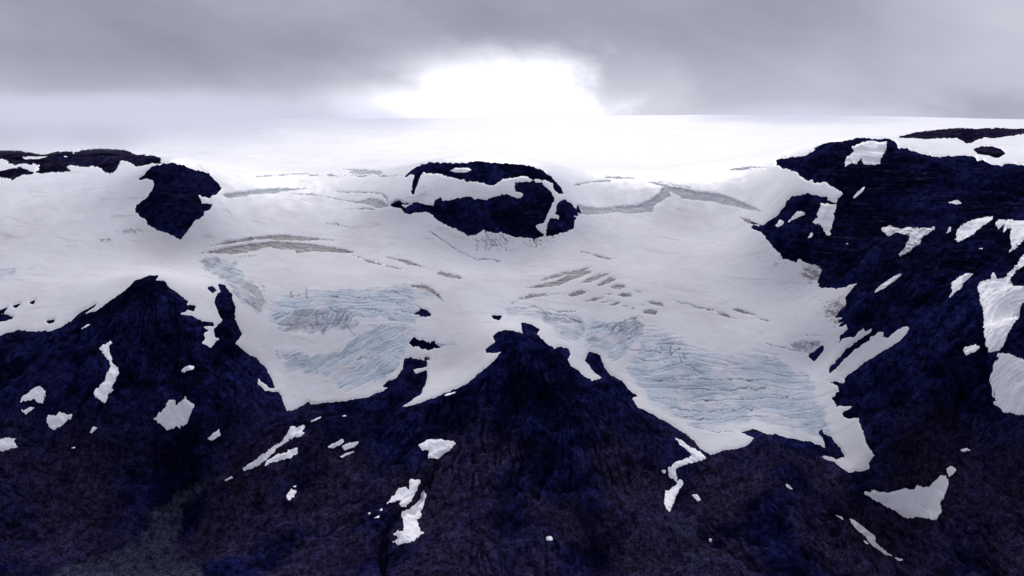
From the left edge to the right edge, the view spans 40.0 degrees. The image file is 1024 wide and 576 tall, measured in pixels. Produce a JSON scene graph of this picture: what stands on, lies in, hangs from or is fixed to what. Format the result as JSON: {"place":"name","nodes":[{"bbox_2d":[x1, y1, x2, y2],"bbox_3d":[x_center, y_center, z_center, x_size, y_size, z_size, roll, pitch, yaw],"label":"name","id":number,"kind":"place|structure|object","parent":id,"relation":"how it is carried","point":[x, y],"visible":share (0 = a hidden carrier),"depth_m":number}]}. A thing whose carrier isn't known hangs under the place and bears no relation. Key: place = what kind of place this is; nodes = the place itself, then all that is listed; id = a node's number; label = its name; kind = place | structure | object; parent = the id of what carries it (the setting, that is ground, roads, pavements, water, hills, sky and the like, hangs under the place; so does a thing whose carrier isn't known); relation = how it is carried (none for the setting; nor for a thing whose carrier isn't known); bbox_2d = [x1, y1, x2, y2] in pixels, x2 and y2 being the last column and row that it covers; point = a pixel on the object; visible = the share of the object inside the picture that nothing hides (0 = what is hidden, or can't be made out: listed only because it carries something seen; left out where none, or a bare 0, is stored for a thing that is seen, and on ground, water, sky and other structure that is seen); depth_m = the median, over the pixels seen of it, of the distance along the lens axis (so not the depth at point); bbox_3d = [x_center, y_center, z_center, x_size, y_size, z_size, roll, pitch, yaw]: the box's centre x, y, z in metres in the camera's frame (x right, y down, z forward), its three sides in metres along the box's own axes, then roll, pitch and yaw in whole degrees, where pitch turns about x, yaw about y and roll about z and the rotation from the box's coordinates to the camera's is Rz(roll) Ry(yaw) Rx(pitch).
{"place":"outdoors","nodes":[
{"label":"outdoors","id":0,"kind":"place"},
{"bbox_2d":[0,275,285,447],"bbox_3d":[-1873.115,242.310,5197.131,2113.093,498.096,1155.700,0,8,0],"label":"hill","id":1,"kind":"structure","parent":0,"point":[150,332],"depth_m":4960.05},
{"bbox_2d":[21,407,33,414],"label":"snow patch","id":2,"kind":"object","parent":1,"relation":"on","point":[26,411],"visible":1,"depth_m":4766.21},
{"bbox_2d":[20,386,45,403],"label":"snow patch","id":3,"kind":"object","parent":1,"relation":"on","point":[37,393],"visible":1,"depth_m":4802.45},
{"bbox_2d":[47,412,71,429],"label":"snow patch","id":4,"kind":"object","parent":1,"relation":"on","point":[59,419],"visible":1,"depth_m":4724.23},
{"bbox_2d":[94,341,118,402],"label":"snow patch","id":5,"kind":"object","parent":1,"relation":"on","point":[103,391],"visible":1,"depth_m":4876.00},
{"bbox_2d":[154,396,193,429],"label":"snow patch","id":6,"kind":"object","parent":1,"relation":"on","point":[172,415],"visible":1,"depth_m":4842.99},
{"bbox_2d":[181,365,193,371],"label":"snow patch","id":7,"kind":"object","parent":1,"relation":"on","point":[187,368],"visible":1,"depth_m":5005.15},
{"bbox_2d":[208,429,220,440],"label":"snow patch","id":8,"kind":"object","parent":1,"relation":"on","point":[215,435],"visible":1,"depth_m":4841.15},
{"bbox_2d":[288,322,715,531],"bbox_3d":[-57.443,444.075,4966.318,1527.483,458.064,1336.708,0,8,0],"label":"hill","id":9,"kind":"structure","parent":0,"point":[542,434],"depth_m":4892.13},
{"bbox_2d":[668,438,705,481],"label":"snow patch","id":10,"kind":"object","parent":9,"relation":"on","point":[696,456],"visible":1,"depth_m":4831.27},
{"bbox_2d":[0,223,1023,575],"bbox_3d":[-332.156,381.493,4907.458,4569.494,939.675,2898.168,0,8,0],"label":"terrain","id":11,"kind":"structure","parent":0,"point":[104,509],"depth_m":4567.52},
{"bbox_2d":[0,437,17,451],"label":"snow patch","id":12,"kind":"object","parent":11,"relation":"on","point":[6,443],"visible":1,"depth_m":4686.92},
{"bbox_2d":[0,179,221,347],"bbox_3d":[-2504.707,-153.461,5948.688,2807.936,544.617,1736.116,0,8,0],"label":"glacier","id":13,"kind":"object","parent":11,"relation":"on","point":[70,250],"visible":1,"depth_m":5940.59},
{"bbox_2d":[0,312,12,321],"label":"rock outcrop","id":14,"kind":"object","parent":13,"relation":"on","point":[6,318],"visible":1,"depth_m":5317.48},
{"bbox_2d":[208,286,214,292],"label":"rock outcrop","id":15,"kind":"object","parent":13,"relation":"on","point":[211,289],"visible":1,"depth_m":5581.33},
{"bbox_2d":[243,425,304,470],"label":"snow patch","id":16,"kind":"object","parent":11,"relation":"on","point":[293,431],"visible":1,"depth_m":4948.19},
{"bbox_2d":[265,448,297,465],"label":"snow patch","id":17,"kind":"object","parent":11,"relation":"on","point":[283,456],"visible":1,"depth_m":4913.86},
{"bbox_2d":[286,489,296,499],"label":"snow patch","id":18,"kind":"object","parent":11,"relation":"on","point":[291,493],"visible":1,"depth_m":4768.42},
{"bbox_2d":[328,439,343,447],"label":"snow patch","id":19,"kind":"object","parent":11,"relation":"on","point":[337,443],"visible":1,"depth_m":4983.94},
{"bbox_2d":[342,442,357,449],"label":"snow patch","id":20,"kind":"object","parent":11,"relation":"on","point":[349,445],"visible":1,"depth_m":4953.45},
{"bbox_2d":[387,479,420,506],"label":"snow patch","id":21,"kind":"object","parent":11,"relation":"on","point":[404,495],"visible":1,"depth_m":4663.82},
{"bbox_2d":[16,168,798,410],"bbox_3d":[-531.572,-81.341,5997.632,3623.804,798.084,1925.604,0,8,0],"label":"glacier","id":22,"kind":"object","parent":11,"relation":"on","point":[315,324],"visible":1,"depth_m":5772.15},
{"bbox_2d":[415,308,430,316],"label":"rock outcrop","id":23,"kind":"object","parent":22,"relation":"on","point":[423,312],"visible":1,"depth_m":5629.64},
{"bbox_2d":[409,337,440,349],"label":"rock outcrop","id":24,"kind":"object","parent":22,"relation":"on","point":[421,344],"visible":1,"depth_m":5463.20},
{"bbox_2d":[393,491,425,544],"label":"snow patch","id":25,"kind":"object","parent":11,"relation":"on","point":[411,527],"visible":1,"depth_m":4485.02},
{"bbox_2d":[419,439,455,458],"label":"snow patch","id":26,"kind":"object","parent":11,"relation":"on","point":[437,448],"visible":1,"depth_m":4891.84},
{"bbox_2d":[664,479,682,510],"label":"snow patch","id":27,"kind":"object","parent":11,"relation":"on","point":[670,495],"visible":1,"depth_m":4678.92},
{"bbox_2d":[477,176,908,472],"bbox_3d":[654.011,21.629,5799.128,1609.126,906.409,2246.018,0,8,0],"label":"glacier","id":28,"kind":"object","parent":11,"relation":"on","point":[728,301],"visible":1,"depth_m":5635.78},
{"bbox_2d":[492,315,501,319],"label":"rock outcrop","id":29,"kind":"object","parent":28,"relation":"on","point":[496,317],"visible":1,"depth_m":5612.84},
{"bbox_2d":[808,345,823,360],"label":"rock outcrop","id":30,"kind":"object","parent":28,"relation":"on","point":[815,354],"visible":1,"depth_m":5404.79},
{"bbox_2d":[692,494,700,500],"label":"snow patch","id":31,"kind":"object","parent":11,"relation":"on","point":[696,497],"visible":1,"depth_m":4678.19},
{"bbox_2d":[850,519,891,555],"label":"snow patch","id":32,"kind":"object","parent":11,"relation":"on","point":[870,537],"visible":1,"depth_m":4642.17},
{"bbox_2d":[864,475,948,519],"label":"snow patch","id":33,"kind":"object","parent":11,"relation":"on","point":[920,501],"visible":1,"depth_m":4668.90},
{"bbox_2d":[0,115,1023,215],"bbox_3d":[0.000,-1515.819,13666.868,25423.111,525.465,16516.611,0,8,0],"label":"snowfield","id":34,"kind":"structure","parent":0,"point":[600,161],"depth_m":8240.81},
{"bbox_2d":[0,165,36,179],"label":"rock outcrop","id":35,"kind":"object","parent":34,"relation":"on","point":[12,173],"visible":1,"depth_m":6689.69},
{"bbox_2d":[0,148,162,173],"bbox_3d":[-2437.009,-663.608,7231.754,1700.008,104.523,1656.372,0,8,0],"label":"rock outcrop","id":36,"kind":"object","parent":34,"relation":"on","point":[107,160],"visible":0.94,"depth_m":6871.65},
{"bbox_2d":[23,156,46,158],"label":"snow patch","id":37,"kind":"object","parent":36,"relation":"on","point":[32,157],"visible":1,"depth_m":6993.16},
{"bbox_2d":[135,162,221,239],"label":"rock outcrop","id":38,"kind":"object","parent":34,"relation":"on","point":[171,204],"visible":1,"depth_m":6249.74},
{"bbox_2d":[391,161,580,240],"bbox_3d":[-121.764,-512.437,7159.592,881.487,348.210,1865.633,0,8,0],"label":"rock outcrop","id":39,"kind":"object","parent":34,"relation":"on","point":[525,214],"visible":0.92,"depth_m":6407.56},
{"bbox_2d":[450,168,470,172],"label":"snow patch","id":40,"kind":"object","parent":39,"relation":"on","point":[459,170],"visible":1,"depth_m":6554.51},
{"bbox_2d":[899,127,1023,143],"bbox_3d":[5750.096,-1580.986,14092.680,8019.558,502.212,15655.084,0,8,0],"label":"rock outcrop","id":41,"kind":"object","parent":34,"relation":"on","point":[969,135],"visible":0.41,"depth_m":7212.75},
{"bbox_2d":[974,146,1004,157],"bbox_3d":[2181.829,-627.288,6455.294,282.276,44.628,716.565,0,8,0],"label":"rock outcrop","id":42,"kind":"object","parent":34,"relation":"on","point":[992,151],"visible":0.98,"depth_m":6336.61},
{"bbox_2d":[751,137,1023,542],"bbox_3d":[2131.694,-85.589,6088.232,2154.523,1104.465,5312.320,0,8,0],"label":"mountain","id":43,"kind":"structure","parent":0,"point":[918,398],"depth_m":5222.33},
{"bbox_2d":[775,220,783,226],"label":"snow patch","id":44,"kind":"object","parent":43,"relation":"on","point":[780,223],"visible":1,"depth_m":6028.25},
{"bbox_2d":[788,211,804,221],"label":"snow patch","id":45,"kind":"object","parent":43,"relation":"on","point":[797,214],"visible":1,"depth_m":5997.52},
{"bbox_2d":[813,203,835,235],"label":"snow patch","id":46,"kind":"object","parent":43,"relation":"on","point":[825,215],"visible":1,"depth_m":5874.74},
{"bbox_2d":[853,187,864,197],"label":"snow patch","id":47,"kind":"object","parent":43,"relation":"on","point":[858,192],"visible":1,"depth_m":5920.52},
{"bbox_2d":[845,140,886,166],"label":"snow patch","id":48,"kind":"object","parent":43,"relation":"on","point":[870,152],"visible":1,"depth_m":6148.47},
{"bbox_2d":[875,274,900,291],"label":"snow patch","id":49,"kind":"object","parent":43,"relation":"on","point":[886,283],"visible":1,"depth_m":5342.93},
{"bbox_2d":[881,225,934,255],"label":"snow patch","id":50,"kind":"object","parent":43,"relation":"on","point":[917,234],"visible":1,"depth_m":5539.96},
{"bbox_2d":[946,466,955,476],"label":"snow patch","id":51,"kind":"object","parent":43,"relation":"on","point":[951,470],"visible":1,"depth_m":4524.03},
{"bbox_2d":[949,200,960,204],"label":"snow patch","id":52,"kind":"object","parent":43,"relation":"on","point":[956,202],"visible":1,"depth_m":5710.02},
{"bbox_2d":[949,273,971,297],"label":"snow patch","id":53,"kind":"object","parent":43,"relation":"on","point":[957,283],"visible":1,"depth_m":5119.07},
{"bbox_2d":[963,344,979,354],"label":"snow patch","id":54,"kind":"object","parent":43,"relation":"on","point":[970,349],"visible":1,"depth_m":4613.79},
{"bbox_2d":[955,216,992,241],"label":"snow patch","id":55,"kind":"object","parent":43,"relation":"on","point":[968,229],"visible":1,"depth_m":5490.95},
{"bbox_2d":[977,255,1023,351],"bbox_3d":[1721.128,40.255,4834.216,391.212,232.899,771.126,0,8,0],"label":"snow patch","id":56,"kind":"object","parent":43,"relation":"on","point":[1001,300],"visible":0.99,"depth_m":4792.60},
{"bbox_2d":[989,353,1023,414],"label":"snow patch","id":57,"kind":"object","parent":43,"relation":"on","point":[1007,379],"visible":1,"depth_m":4391.80},
{"bbox_2d":[995,219,1023,251],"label":"snow patch","id":58,"kind":"object","parent":43,"relation":"on","point":[1017,233],"visible":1,"depth_m":5430.71}
]}

